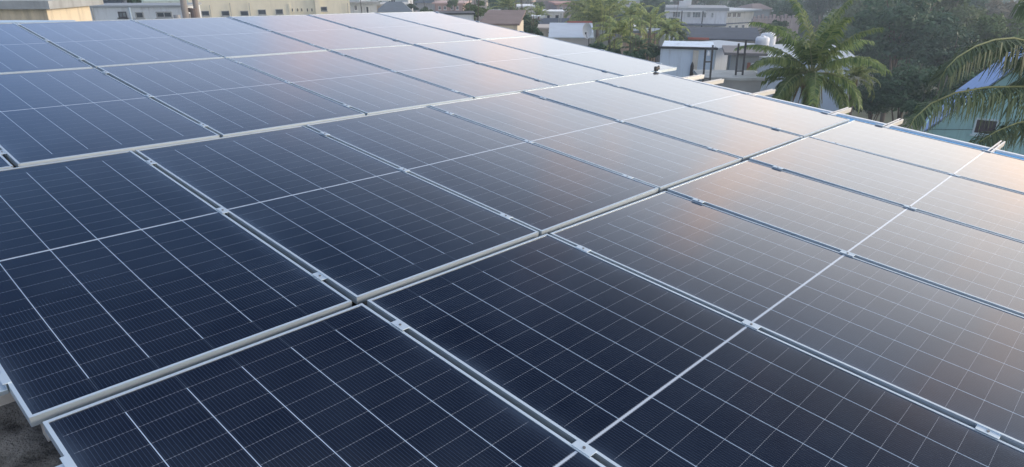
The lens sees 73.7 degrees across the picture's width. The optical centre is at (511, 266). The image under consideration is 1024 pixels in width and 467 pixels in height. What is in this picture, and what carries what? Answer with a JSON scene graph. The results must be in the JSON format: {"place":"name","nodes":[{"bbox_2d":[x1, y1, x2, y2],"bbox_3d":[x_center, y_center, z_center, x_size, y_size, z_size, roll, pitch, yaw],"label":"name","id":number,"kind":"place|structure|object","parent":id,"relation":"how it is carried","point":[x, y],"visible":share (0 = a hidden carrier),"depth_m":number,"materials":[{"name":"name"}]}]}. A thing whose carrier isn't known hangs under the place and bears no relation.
{"place":"outdoors","nodes":[
{"label":"outdoors","id":0,"kind":"place"},
{"bbox_2d":[0,0,103,20],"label":"neighbour house","id":1,"kind":"structure","parent":0,"point":[77,10],"depth_m":22.59,"materials":[{"name":"paint"}]},
{"bbox_2d":[141,0,187,2],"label":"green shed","id":2,"kind":"structure","parent":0,"point":[160,1],"depth_m":58.66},
{"bbox_2d":[350,0,390,12],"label":"white house","id":3,"kind":"structure","parent":0,"point":[366,6],"depth_m":105.38,"materials":[{"name":"paint"}]},
{"bbox_2d":[378,2,412,12],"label":"hip roof house","id":4,"kind":"structure","parent":0,"point":[386,7],"depth_m":79.79,"materials":[{"name":"stone"}]},
{"bbox_2d":[415,0,434,11],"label":"grey house","id":5,"kind":"structure","parent":0,"point":[428,4],"depth_m":140.35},
{"bbox_2d":[432,0,471,10],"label":"pink house","id":6,"kind":"structure","parent":0,"point":[440,5],"depth_m":119.70,"materials":[{"name":"white paint"}]},
{"bbox_2d":[437,11,474,19],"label":"white house","id":7,"kind":"structure","parent":0,"point":[469,15],"depth_m":39.69,"materials":[{"name":"white paint"}]},
{"bbox_2d":[480,10,525,30],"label":"brown roof house","id":8,"kind":"structure","parent":0,"point":[511,19],"depth_m":42.87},
{"bbox_2d":[537,24,549,36],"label":"veranda house","id":9,"kind":"structure","parent":0,"point":[543,28],"depth_m":49.33,"materials":[{"name":"white paint"}]},
{"bbox_2d":[532,9,564,33],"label":"white cube house","id":10,"kind":"structure","parent":0,"point":[554,13],"depth_m":82.70,"materials":[{"name":"paint"}]},
{"bbox_2d":[536,18,579,34],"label":"grey roof house","id":11,"kind":"structure","parent":0,"point":[550,20],"depth_m":72.69,"materials":[{"name":"grey"}]},
{"bbox_2d":[548,1,575,17],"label":"red top house","id":12,"kind":"structure","parent":0,"point":[555,4],"depth_m":122.39,"materials":[{"name":"white paint"}]},
{"bbox_2d":[548,21,593,45],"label":"tin roof house","id":13,"kind":"structure","parent":0,"point":[570,31],"depth_m":44.59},
{"bbox_2d":[623,12,646,59],"bbox_3d":[6.997,-8.116,40.080,1.378,12.948,1.498,-9,25,-19],"label":"leafy tree","id":14,"kind":"object","parent":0,"point":[638,53],"visible":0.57,"depth_m":38.23,"materials":[{"name":"green plant"}]},
{"bbox_2d":[658,41,717,76],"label":"blue walled house","id":15,"kind":"structure","parent":0,"point":[686,58],"depth_m":36.37,"materials":[{"name":"white paint"}]},
{"bbox_2d":[722,45,767,72],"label":"grey stucco house","id":16,"kind":"structure","parent":0,"point":[751,56],"depth_m":34.62,"materials":[{"name":"white paint"}]},
{"bbox_2d":[739,3,772,18],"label":"side house","id":17,"kind":"structure","parent":0,"point":[765,11],"depth_m":122.36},
{"bbox_2d":[751,14,798,42],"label":"boundary wall","id":18,"kind":"structure","parent":0,"point":[793,24],"depth_m":91.05,"materials":[{"name":"grey concrete"}]},
{"bbox_2d":[591,1,1002,130],"bbox_3d":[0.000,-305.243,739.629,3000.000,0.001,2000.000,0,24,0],"label":"ground","id":19,"kind":"structure","parent":0,"point":[888,117],"depth_m":90.03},
{"bbox_2d":[89,3,201,20],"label":"white workshop","id":20,"kind":"structure","parent":19,"relation":"on","point":[123,11],"depth_m":43.54,"materials":[{"name":"white paint"}]},
{"bbox_2d":[155,12,173,18],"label":"window","id":21,"kind":"structure","parent":20,"relation":"in","point":[160,15],"depth_m":43.79,"materials":[{"name":"glass"}]},
{"bbox_2d":[173,0,189,18],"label":"utility pole","id":22,"kind":"object","parent":19,"relation":"on","point":[184,9],"visible":0.22,"depth_m":41.07,"materials":[{"name":"concrete"}]},
{"bbox_2d":[188,0,350,17],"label":"cream factory","id":23,"kind":"structure","parent":19,"relation":"on","point":[217,8],"depth_m":89.43,"materials":[{"name":"paint"}]},
{"bbox_2d":[462,0,488,20],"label":"leafy tree","id":24,"kind":"object","parent":19,"relation":"on","point":[482,10],"visible":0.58,"depth_m":65.08,"materials":[{"name":"green plant"}]},
{"bbox_2d":[489,0,520,9],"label":"palm tree","id":25,"kind":"object","parent":19,"relation":"on","point":[504,3],"visible":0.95,"depth_m":85.63,"materials":[{"name":"green plant"}]},
{"bbox_2d":[0,20,1023,466],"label":"roof","id":26,"kind":"structure","parent":19,"relation":"on","point":[24,442],"depth_m":2.30,"materials":[{"name":"metal"}]},
{"bbox_2d":[45,21,479,42],"bbox_3d":[-2.918,-2.691,8.161,0.112,0.246,7.080,27,34,36],"label":"mounting rail","id":27,"kind":"object","parent":26,"relation":"on","point":[47,40],"visible":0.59,"depth_m":7.37,"materials":[{"name":"metal"}]},
{"bbox_2d":[17,19,222,68],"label":"solar panel","id":28,"kind":"object","parent":27,"relation":"on","point":[95,44],"visible":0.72,"depth_m":6.80,"materials":[{"name":"glass"}]},
{"bbox_2d":[308,13,478,44],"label":"solar panel","id":29,"kind":"object","parent":27,"relation":"on","point":[403,31],"visible":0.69,"depth_m":9.19,"materials":[{"name":"glass"}]},
{"bbox_2d":[380,11,536,39],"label":"solar panel","id":30,"kind":"object","parent":27,"relation":"attached to","point":[464,26],"visible":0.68,"depth_m":9.95,"materials":[{"name":"glass"}]},
{"bbox_2d":[78,31,523,61],"bbox_3d":[-2.222,-2.357,7.642,0.112,0.246,7.150,27,34,36],"label":"mounting rail","id":31,"kind":"object","parent":26,"relation":"on","point":[81,59],"visible":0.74,"depth_m":6.82,"materials":[{"name":"metal"}]},
{"bbox_2d":[0,23,92,73],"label":"solar panel","id":32,"kind":"object","parent":31,"relation":"on","point":[22,49],"visible":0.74,"depth_m":6.06,"materials":[{"name":"glass"}]},
{"bbox_2d":[102,38,553,74],"bbox_3d":[-2.231,-1.971,6.882,0.112,0.246,8.300,27,34,36],"label":"mounting rail","id":33,"kind":"object","parent":26,"relation":"on","point":[106,72],"visible":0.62,"depth_m":6.47,"materials":[{"name":"metal"}]},
{"bbox_2d":[0,155,12,169],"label":"solar panel","id":34,"kind":"object","parent":33,"relation":"on","point":[5,163],"visible":0.5,"depth_m":3.75,"materials":[{"name":"glass"}]},
{"bbox_2d":[97,57,364,137],"bbox_3d":[-2.348,-1.432,5.578,2.267,0.035,1.132,27,34,36],"label":"solar panel","id":35,"kind":"object","parent":33,"relation":"on","point":[224,97],"visible":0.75,"depth_m":5.42,"materials":[{"name":"glass"}]},
{"bbox_2d":[228,50,472,114],"bbox_3d":[-1.556,-1.749,6.358,2.267,0.036,1.132,27,34,36],"label":"solar panel","id":36,"kind":"object","parent":33,"relation":"on","point":[363,87],"visible":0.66,"depth_m":6.22,"materials":[{"name":"glass"}]},
{"bbox_2d":[331,45,555,98],"bbox_3d":[-0.763,-2.066,7.139,2.267,0.035,1.132,27,34,36],"label":"solar panel","id":37,"kind":"object","parent":33,"relation":"on","point":[474,80],"visible":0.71,"depth_m":7.02,"materials":[{"name":"glass"}]},
{"bbox_2d":[0,62,661,165],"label":"mounting rail","id":38,"kind":"object","parent":26,"relation":"on","point":[10,162],"visible":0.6,"depth_m":4.66,"materials":[{"name":"metal"}]},
{"bbox_2d":[146,49,601,98],"bbox_3d":[-1.588,-1.648,6.375,0.112,0.246,8.320,27,34,36],"label":"mounting rail","id":39,"kind":"object","parent":26,"relation":"on","point":[149,95],"visible":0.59,"depth_m":5.97,"materials":[{"name":"metal"}]},
{"bbox_2d":[0,68,219,166],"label":"solar panel","id":40,"kind":"object","parent":39,"relation":"on","point":[49,116],"visible":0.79,"depth_m":4.58,"materials":[{"name":"glass"}]},
{"bbox_2d":[414,39,620,85],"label":"solar panel","id":41,"kind":"object","parent":39,"relation":"on","point":[550,70],"visible":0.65,"depth_m":7.82,"materials":[{"name":"glass"}]},
{"bbox_2d":[484,35,676,75],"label":"solar panel","id":42,"kind":"object","parent":39,"relation":"on","point":[608,61],"visible":0.76,"depth_m":8.60,"materials":[{"name":"glass"}]},
{"bbox_2d":[146,74,703,166],"bbox_3d":[-0.300,-1.208,5.764,0.112,0.246,7.700,27,34,36],"label":"mounting rail","id":43,"kind":"object","parent":26,"relation":"on","point":[693,77],"visible":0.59,"depth_m":7.08,"materials":[{"name":"metal"}]},
{"bbox_2d":[429,92,741,192],"bbox_3d":[0.516,-1.060,5.414,2.267,0.035,1.132,27,34,36],"label":"solar panel","id":44,"kind":"object","parent":43,"relation":"on","point":[662,162],"visible":0.81,"depth_m":5.26,"materials":[{"name":"glass"}]},
{"bbox_2d":[0,107,851,441],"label":"mounting rail","id":45,"kind":"object","parent":26,"relation":"on","point":[6,397],"visible":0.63,"depth_m":2.27,"materials":[{"name":"metal"}]},
{"bbox_2d":[596,71,849,137],"bbox_3d":[2.101,-1.694,6.975,2.267,0.038,1.132,27,34,36],"label":"solar panel","id":46,"kind":"object","parent":45,"relation":"on","point":[798,120],"visible":0.79,"depth_m":6.85,"materials":[{"name":"glass"}]},
{"bbox_2d":[56,118,903,466],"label":"mounting rail","id":47,"kind":"object","parent":26,"relation":"on","point":[68,460],"visible":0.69,"depth_m":2.66,"materials":[{"name":"metal"}]},
{"bbox_2d":[43,303,605,466],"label":"solar panel","id":48,"kind":"object","parent":47,"relation":"on","point":[361,385],"visible":1,"depth_m":2.15,"materials":[{"name":"glass"}]},
{"bbox_2d":[550,191,1023,450],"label":"solar panel","id":49,"kind":"object","parent":47,"relation":"attached to","point":[956,356],"visible":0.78,"depth_m":3.16,"materials":[{"name":"glass"}]},
{"bbox_2d":[667,160,1023,316],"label":"solar panel","id":50,"kind":"object","parent":47,"relation":"on","point":[983,266],"visible":0.84,"depth_m":4.05,"materials":[{"name":"glass"}]},
{"bbox_2d":[749,136,1023,241],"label":"solar panel","id":51,"kind":"object","parent":47,"relation":"attached to","point":[981,206],"visible":0.83,"depth_m":4.93,"materials":[{"name":"glass"}]},
{"bbox_2d":[216,89,775,215],"bbox_3d":[0.363,-0.900,5.290,0.113,0.246,7.800,27,34,36],"label":"mounting rail","id":52,"kind":"object","parent":26,"relation":"on","point":[762,93],"visible":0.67,"depth_m":6.56,"materials":[{"name":"metal"}]},
{"bbox_2d":[0,151,351,426],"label":"solar panel","id":53,"kind":"object","parent":52,"relation":"on","point":[120,272],"visible":0.91,"depth_m":2.77,"materials":[{"name":"glass"}]},
{"bbox_2d":[135,125,538,304],"bbox_3d":[-1.069,-0.426,3.853,2.267,0.035,1.132,27,33,36],"label":"solar panel","id":54,"kind":"object","parent":52,"relation":"on","point":[355,226],"visible":0.88,"depth_m":3.63,"materials":[{"name":"glass"}]},
{"bbox_2d":[306,106,658,235],"bbox_3d":[-0.277,-0.743,4.633,2.267,0.037,1.132,27,34,36],"label":"solar panel","id":55,"kind":"object","parent":52,"relation":"on","point":[541,190],"visible":0.81,"depth_m":4.45,"materials":[{"name":"glass"}]},
{"bbox_2d":[523,81,802,161],"bbox_3d":[1.308,-1.377,6.194,2.267,0.038,1.132,27,34,36],"label":"solar panel","id":56,"kind":"object","parent":52,"relation":"on","point":[743,140],"visible":0.79,"depth_m":6.06,"materials":[{"name":"glass"}]},
{"bbox_2d":[571,141,1005,457],"bbox_3d":[2.057,-0.056,3.965,0.112,0.246,7.830,27,34,36],"label":"mounting rail","id":57,"kind":"object","parent":26,"relation":"on","point":[583,447],"visible":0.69,"depth_m":2.89,"materials":[{"name":"metal"}]},
{"bbox_2d":[367,234,1023,466],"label":"solar panel","id":58,"kind":"object","parent":57,"relation":"attached to","point":[612,365],"visible":0.85,"depth_m":2.52,"materials":[{"name":"glass"}]},
{"bbox_2d":[810,120,1023,193],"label":"solar panel","id":59,"kind":"object","parent":57,"relation":"on","point":[992,168],"visible":0.78,"depth_m":5.79,"materials":[{"name":"glass"}]},
{"bbox_2d":[975,425,1000,438],"bbox_3d":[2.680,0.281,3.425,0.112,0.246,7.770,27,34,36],"label":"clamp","id":60,"kind":"object","parent":26,"relation":"on","point":[987,431],"visible":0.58,"depth_m":2.38,"materials":[{"name":"metal"}]},
{"bbox_2d":[523,4,543,35],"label":"leafy tree","id":61,"kind":"object","parent":19,"relation":"on","point":[531,29],"visible":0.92,"depth_m":47.24,"materials":[{"name":"green plant"}]},
{"bbox_2d":[529,3,550,19],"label":"palm tree","id":62,"kind":"object","parent":19,"relation":"on","point":[540,12],"visible":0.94,"depth_m":80.58,"materials":[{"name":"green plant"}]},
{"bbox_2d":[559,0,591,17],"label":"palm tree","id":63,"kind":"object","parent":19,"relation":"on","point":[571,11],"visible":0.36,"depth_m":88.47,"materials":[{"name":"green plant"}]},
{"bbox_2d":[582,23,591,46],"bbox_3d":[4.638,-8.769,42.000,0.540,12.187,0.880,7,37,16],"label":"satellite dish","id":64,"kind":"object","parent":19,"relation":"on","point":[587,30],"visible":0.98,"depth_m":38.83,"materials":[{"name":"white paint"}]},
{"bbox_2d":[564,0,610,33],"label":"palm tree","id":65,"kind":"object","parent":19,"relation":"on","point":[581,3],"visible":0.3,"depth_m":67.15,"materials":[{"name":"green plant"}]},
{"bbox_2d":[565,0,629,40],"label":"palm tree","id":66,"kind":"object","parent":19,"relation":"on","point":[596,10],"visible":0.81,"depth_m":56.00,"materials":[{"name":"green plant"}]},
{"bbox_2d":[589,1,606,50],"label":"leafy tree","id":67,"kind":"object","parent":19,"relation":"on","point":[599,45],"visible":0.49,"depth_m":41.72,"materials":[{"name":"green plant"}]},
{"bbox_2d":[601,0,635,47],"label":"palm tree","id":68,"kind":"object","parent":19,"relation":"on","point":[615,6],"visible":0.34,"depth_m":72.66,"materials":[{"name":"green plant"}]},
{"bbox_2d":[592,15,651,49],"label":"palm tree","id":69,"kind":"object","parent":19,"relation":"on","point":[621,29],"visible":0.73,"depth_m":43.24,"materials":[{"name":"green plant"}]},
{"bbox_2d":[610,2,653,49],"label":"palm tree","id":70,"kind":"object","parent":19,"relation":"on","point":[628,11],"visible":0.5,"depth_m":65.38,"materials":[{"name":"green plant"}]},
{"bbox_2d":[617,34,657,59],"bbox_3d":[7.319,-8.246,42.187,2.466,11.482,2.356,1,24,3],"label":"palm tree","id":71,"kind":"object","parent":19,"relation":"on","point":[637,39],"visible":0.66,"depth_m":39.95,"materials":[{"name":"green plant"}]},
{"bbox_2d":[633,28,661,61],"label":"peach house","id":72,"kind":"structure","parent":19,"relation":"on","point":[637,31],"depth_m":68.38,"materials":[{"name":"paint"}]},
{"bbox_2d":[626,2,674,60],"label":"palm tree","id":73,"kind":"object","parent":19,"relation":"on","point":[647,17],"visible":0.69,"depth_m":61.98,"materials":[{"name":"green plant"}]},
{"bbox_2d":[639,0,666,27],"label":"leafy tree","id":74,"kind":"object","parent":19,"relation":"on","point":[655,3],"visible":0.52,"depth_m":120.97,"materials":[{"name":"green plant"}]},
{"bbox_2d":[646,16,661,61],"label":"leafy tree","id":75,"kind":"object","parent":19,"relation":"on","point":[656,53],"visible":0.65,"depth_m":41.88,"materials":[{"name":"green plant"}]},
{"bbox_2d":[647,17,690,45],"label":"palm tree","id":76,"kind":"object","parent":19,"relation":"on","point":[667,23],"visible":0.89,"depth_m":56.53,"materials":[{"name":"green plant"}]},
{"bbox_2d":[664,0,728,40],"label":"apartment house","id":77,"kind":"structure","parent":19,"relation":"on","point":[688,13],"depth_m":109.97,"materials":[{"name":"white paint"}]},
{"bbox_2d":[681,27,759,43],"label":"red roof house","id":78,"kind":"structure","parent":19,"relation":"on","point":[737,34],"depth_m":57.91,"materials":[{"name":"metal"}]},
{"bbox_2d":[704,40,752,69],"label":"long white wall house","id":79,"kind":"structure","parent":19,"relation":"on","point":[720,60],"depth_m":39.94,"materials":[{"name":"white paint"}]},
{"bbox_2d":[693,70,764,92],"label":"flat terrace","id":80,"kind":"structure","parent":19,"relation":"on","point":[749,81],"depth_m":26.29,"materials":[{"name":"concrete"}]},
{"bbox_2d":[702,45,713,81],"bbox_3d":[7.342,-7.498,25.637,0.318,1.536,0.060,-1,23,1],"label":"roof ladder","id":81,"kind":"object","parent":80,"relation":"on","point":[705,61],"visible":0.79,"depth_m":25.56,"materials":[{"name":"grey metal"}]},
{"bbox_2d":[735,40,746,74],"bbox_3d":[8.869,-8.009,26.505,0.326,1.479,0.060,-1,23,1],"label":"roof ladder","id":82,"kind":"object","parent":80,"relation":"on","point":[743,64],"visible":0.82,"depth_m":26.47,"materials":[{"name":"black metal"}]},
{"bbox_2d":[728,0,751,7],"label":"leafy tree","id":83,"kind":"object","parent":19,"relation":"on","point":[734,3],"visible":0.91,"depth_m":157.03,"materials":[{"name":"green plant"}]},
{"bbox_2d":[726,7,762,27],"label":"apartment wing","id":84,"kind":"structure","parent":19,"relation":"on","point":[740,17],"depth_m":112.25,"materials":[{"name":"beige paint"}]},
{"bbox_2d":[745,0,784,7],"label":"leafy tree","id":85,"kind":"object","parent":19,"relation":"on","point":[770,3],"visible":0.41,"depth_m":129.00,"materials":[{"name":"green plant"}]},
{"bbox_2d":[770,0,806,17],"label":"leafy tree","id":86,"kind":"object","parent":19,"relation":"on","point":[785,9],"visible":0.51,"depth_m":110.89,"materials":[{"name":"green plant"}]},
{"bbox_2d":[747,44,854,111],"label":"light blue house","id":87,"kind":"structure","parent":19,"relation":"on","point":[828,103],"depth_m":36.50,"materials":[{"name":"paint"}]},
{"bbox_2d":[755,35,769,45],"bbox_3d":[13.461,-12.009,36.761,0.725,0.780,0.725,0,24,0],"label":"water tank","id":88,"kind":"object","parent":87,"relation":"on","point":[762,40],"visible":0.64,"depth_m":36.45,"materials":[{"name":"white plastic"}]},
{"bbox_2d":[733,0,891,114],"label":"coconut palm","id":89,"kind":"object","parent":19,"relation":"on","point":[811,81],"visible":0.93,"depth_m":25.46,"materials":[{"name":"green plant"}]},
{"bbox_2d":[798,8,827,41],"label":"leafy tree","id":90,"kind":"object","parent":19,"relation":"on","point":[809,13],"visible":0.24,"depth_m":129.39,"materials":[{"name":"green plant"}]},
{"bbox_2d":[803,0,840,32],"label":"building","id":91,"kind":"structure","parent":19,"relation":"on","point":[820,7],"depth_m":120.68,"materials":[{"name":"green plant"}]},
{"bbox_2d":[815,24,855,51],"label":"leafy tree","id":92,"kind":"object","parent":19,"relation":"on","point":[849,32],"visible":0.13,"depth_m":78.58,"materials":[{"name":"green plant"}]},
{"bbox_2d":[839,63,883,114],"bbox_3d":[15.163,-3.781,32.159,2.184,11.290,2.134,-18,29,-35],"label":"palm tree","id":93,"kind":"object","parent":19,"relation":"on","point":[860,71],"visible":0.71,"depth_m":29.93,"materials":[{"name":"green plant"}]},
{"bbox_2d":[833,0,894,29],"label":"leafy tree","id":94,"kind":"object","parent":19,"relation":"on","point":[852,10],"visible":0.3,"depth_m":92.47,"materials":[{"name":"green plant"}]},
{"bbox_2d":[853,80,895,120],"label":"leafy tree","id":95,"kind":"object","parent":19,"relation":"on","point":[870,108],"visible":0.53,"depth_m":49.12,"materials":[{"name":"green plant"}]},
{"bbox_2d":[852,33,914,113],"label":"leafy tree","id":96,"kind":"object","parent":19,"relation":"on","point":[872,53],"visible":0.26,"depth_m":66.04,"materials":[{"name":"green plant"}]},
{"bbox_2d":[866,58,943,125],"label":"leafy tree","id":97,"kind":"object","parent":19,"relation":"on","point":[897,89],"visible":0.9,"depth_m":45.74,"materials":[{"name":"green plant"}]},
{"bbox_2d":[848,0,964,122],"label":"leafy tree","id":98,"kind":"object","parent":19,"relation":"on","point":[914,19],"visible":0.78,"depth_m":57.02,"materials":[{"name":"green plant"}]},
{"bbox_2d":[899,73,947,127],"bbox_3d":[21.916,-5.324,36.937,2.789,10.328,2.561,-5,24,-12],"label":"leafy tree","id":99,"kind":"object","parent":19,"relation":"on","point":[910,103],"visible":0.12,"depth_m":35.83,"materials":[{"name":"green plant"}]},
{"bbox_2d":[892,0,990,102],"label":"leafy tree","id":100,"kind":"object","parent":19,"relation":"on","point":[966,14],"visible":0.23,"depth_m":71.21,"materials":[{"name":"green plant"}]},
{"bbox_2d":[902,25,985,90],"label":"leafy tree","id":101,"kind":"object","parent":19,"relation":"on","point":[936,51],"visible":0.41,"depth_m":53.33,"materials":[{"name":"green plant"}]},
{"bbox_2d":[909,0,990,10],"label":"leafy tree","id":102,"kind":"object","parent":19,"relation":"on","point":[976,3],"visible":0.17,"depth_m":99.53,"materials":[{"name":"green plant"}]},
{"bbox_2d":[900,0,1023,153],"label":"coconut palm","id":103,"kind":"object","parent":19,"relation":"on","point":[1015,88],"visible":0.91,"depth_m":11.81,"materials":[{"name":"green plant"}]},
{"bbox_2d":[921,48,1023,154],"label":"turquoise house","id":104,"kind":"structure","parent":19,"relation":"on","point":[965,131],"depth_m":29.09,"materials":[{"name":"teal paint"}]},
{"bbox_2d":[969,118,998,135],"bbox_3d":[19.895,-5.823,28.715,0.962,0.757,0.118,15,28,31],"label":"window","id":105,"kind":"structure","parent":104,"relation":"in","point":[977,121],"depth_m":28.76,"materials":[{"name":"grey glass"}]},
{"bbox_2d":[934,48,1012,99],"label":"leafy tree","id":106,"kind":"object","parent":19,"relation":"on","point":[965,79],"visible":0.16,"depth_m":42.52,"materials":[{"name":"green plant"}]},
{"bbox_2d":[951,11,1023,47],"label":"leafy tree","id":107,"kind":"object","parent":19,"relation":"on","point":[986,26],"visible":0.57,"depth_m":55.76,"materials":[{"name":"green plant"}]},
{"bbox_2d":[981,0,1017,27],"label":"leafy tree","id":108,"kind":"object","parent":19,"relation":"on","point":[997,7],"visible":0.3,"depth_m":93.30,"materials":[{"name":"green plant"}]},
{"bbox_3d":[-3.597,-3.038,8.710,0.112,0.246,7.080,27,34,36],"label":"rail","id":109,"kind":"object","parent":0,"visible":0},
{"bbox_2d":[136,17,326,57],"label":"solar panel","id":110,"kind":"object","parent":109,"relation":"on","point":[227,37],"visible":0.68,"depth_m":7.59,"materials":[{"name":"glass"}]},
{"bbox_2d":[228,15,409,50],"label":"solar panel","id":111,"kind":"object","parent":109,"relation":"attached to","point":[323,33],"visible":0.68,"depth_m":8.39,"materials":[{"name":"glass"}]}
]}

